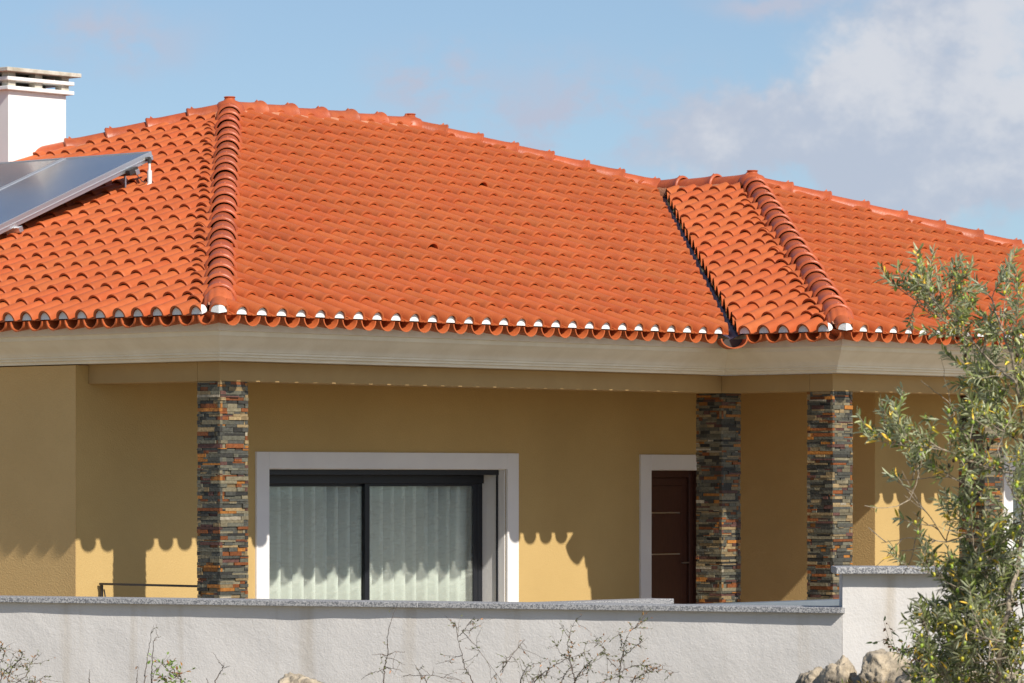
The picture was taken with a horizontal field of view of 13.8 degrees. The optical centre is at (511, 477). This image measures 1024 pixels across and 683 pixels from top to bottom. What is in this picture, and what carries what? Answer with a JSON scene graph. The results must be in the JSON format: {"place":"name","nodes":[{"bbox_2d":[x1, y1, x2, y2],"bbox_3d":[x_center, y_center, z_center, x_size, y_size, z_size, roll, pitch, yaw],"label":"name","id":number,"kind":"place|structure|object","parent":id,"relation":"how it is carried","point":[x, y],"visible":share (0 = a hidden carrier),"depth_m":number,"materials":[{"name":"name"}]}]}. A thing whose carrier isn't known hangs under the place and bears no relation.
{"place":"outdoors","nodes":[
{"label":"outdoors","id":0,"kind":"place"},
{"bbox_2d":[0,0,1023,375],"label":"sky","id":1,"kind":"structure","parent":0,"point":[916,107],"materials":[{"name":"blue"}]},
{"bbox_2d":[842,673,1023,682],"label":"leaf litter","id":2,"kind":"object","parent":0,"point":[886,682],"visible":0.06,"depth_m":28.38,"materials":[{"name":"brown plant"}]},
{"bbox_3d":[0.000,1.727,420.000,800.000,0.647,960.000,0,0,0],"label":"ground","id":3,"kind":"structure","parent":0,"visible":0},
{"bbox_2d":[0,641,58,682],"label":"thorny shrub","id":4,"kind":"object","parent":3,"relation":"on","point":[16,669],"visible":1,"depth_m":31.11,"materials":[{"name":"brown plant"}]},
{"bbox_2d":[135,625,169,682],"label":"thorny shrub","id":5,"kind":"object","parent":3,"relation":"on","point":[152,661],"visible":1,"depth_m":29.93,"materials":[{"name":"brown plant"}]},
{"bbox_2d":[147,652,196,682],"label":"thorny shrub","id":6,"kind":"object","parent":3,"relation":"on","point":[174,673],"visible":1,"depth_m":29.88,"materials":[{"name":"green plant"}]},
{"bbox_2d":[206,653,228,682],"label":"thorny shrub","id":7,"kind":"object","parent":3,"relation":"on","point":[220,671],"visible":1,"depth_m":29.74,"materials":[{"name":"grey plant"}]},
{"bbox_2d":[278,672,322,682],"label":"rock","id":8,"kind":"object","parent":3,"relation":"on","point":[289,677],"visible":1,"depth_m":28.90,"materials":[{"name":"stone"}]},
{"bbox_2d":[361,607,404,682],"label":"thorny shrub","id":9,"kind":"object","parent":3,"relation":"on","point":[385,667],"visible":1,"depth_m":28.91,"materials":[{"name":"brown plant"}]},
{"bbox_2d":[0,595,844,682],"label":"garden wall","id":10,"kind":"structure","parent":3,"relation":"on","point":[103,639],"depth_m":31.56,"materials":[{"name":"white paint"}]},
{"bbox_2d":[403,615,524,682],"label":"thorny shrub","id":11,"kind":"object","parent":3,"relation":"on","point":[463,630],"visible":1,"depth_m":28.98,"materials":[{"name":"brown plant"}]},
{"bbox_2d":[500,615,592,682],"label":"thorny shrub","id":12,"kind":"object","parent":3,"relation":"on","point":[541,674],"visible":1,"depth_m":28.77,"materials":[{"name":"brown plant"}]},
{"bbox_2d":[563,609,676,682],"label":"thorny shrub","id":13,"kind":"object","parent":3,"relation":"on","point":[600,654],"visible":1,"depth_m":28.94,"materials":[{"name":"brown plant"}]},
{"bbox_2d":[795,667,822,682],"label":"rock","id":14,"kind":"object","parent":3,"relation":"on","point":[812,676],"visible":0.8,"depth_m":28.90,"materials":[{"name":"stone"}]},
{"bbox_2d":[819,655,856,682],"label":"rock","id":15,"kind":"object","parent":3,"relation":"on","point":[841,668],"visible":0.98,"depth_m":28.72,"materials":[{"name":"stone"}]},
{"bbox_2d":[852,649,910,682],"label":"rock","id":16,"kind":"object","parent":3,"relation":"on","point":[881,665],"visible":0.72,"depth_m":28.47,"materials":[{"name":"stone"}]},
{"bbox_2d":[894,675,916,682],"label":"rock","id":17,"kind":"object","parent":3,"relation":"on","point":[900,679],"visible":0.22,"depth_m":27.57,"materials":[{"name":"stone"}]},
{"bbox_2d":[866,616,945,675],"bbox_3d":[2.652,1.194,27.608,0.410,0.581,0.549,0,0,-42],"label":"thorny shrub","id":18,"kind":"object","parent":3,"relation":"on","point":[893,647],"visible":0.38,"depth_m":27.65,"materials":[{"name":"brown plant"}]},
{"bbox_2d":[831,566,1023,679],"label":"garden wall","id":19,"kind":"structure","parent":3,"relation":"on","point":[870,597],"depth_m":30.22,"materials":[{"name":"white paint"}]},
{"bbox_2d":[902,658,957,682],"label":"rock","id":20,"kind":"object","parent":3,"relation":"on","point":[906,670],"visible":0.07,"depth_m":28.20,"materials":[{"name":"stone"}]},
{"bbox_2d":[850,242,1023,682],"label":"olive tree","id":21,"kind":"object","parent":3,"relation":"on","point":[966,639],"visible":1,"depth_m":25.83,"materials":[{"name":"green plant"}]},
{"bbox_2d":[961,663,1020,682],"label":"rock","id":22,"kind":"object","parent":3,"relation":"on","point":[1019,680],"visible":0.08,"depth_m":27.88,"materials":[{"name":"stone"}]},
{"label":"terrace","id":23,"kind":"structure","parent":0,"visible":0},
{"bbox_2d":[99,583,196,596],"bbox_3d":[-3.024,1.399,35.627,1.307,1.001,0.040,0,0,42],"label":"railing","id":24,"kind":"object","parent":23,"relation":"on","point":[129,584],"visible":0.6,"depth_m":35.74,"materials":[{"name":"metal"}]},
{"bbox_2d":[0,67,1023,603],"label":"house","id":25,"kind":"structure","parent":23,"relation":"on","point":[258,349],"depth_m":39.25,"materials":[{"name":"tile"}]},
{"bbox_2d":[0,151,152,234],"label":"solar collector","id":26,"kind":"object","parent":25,"relation":"on","point":[30,189],"visible":1,"depth_m":40.51,"materials":[{"name":"silver metal"}]},
{"bbox_2d":[255,452,518,601],"bbox_3d":[-1.297,0.835,38.953,0.520,2.130,3.518,0,0,42],"label":"sliding window","id":27,"kind":"structure","parent":25,"relation":"in","point":[329,525],"depth_m":39.26,"materials":[{"name":"glass"}]},
{"bbox_2d":[639,454,698,603],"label":"door","id":28,"kind":"structure","parent":25,"relation":"in","point":[667,483],"depth_m":42.03,"materials":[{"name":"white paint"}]},
{"bbox_2d":[1002,455,1023,565],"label":"sliding window","id":29,"kind":"structure","parent":25,"relation":"in","point":[1009,503],"depth_m":43.05,"materials":[{"name":"white paint"}]},
{"bbox_2d":[547,598,673,603],"bbox_3d":[-0.004,1.469,34.836,0.280,0.862,3.874,0,0,42],"label":"ledge","id":30,"kind":"object","parent":23,"relation":"on","point":[653,601],"visible":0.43,"depth_m":35.85,"materials":[{"name":"grey stone"}]},
{"bbox_2d":[705,599,838,605],"bbox_3d":[2.170,1.476,35.730,0.220,0.848,3.100,0,0,42],"label":"ledge","id":31,"kind":"object","parent":23,"relation":"on","point":[827,602],"visible":0.05,"depth_m":35.86,"materials":[{"name":"grey stone"}]}
]}

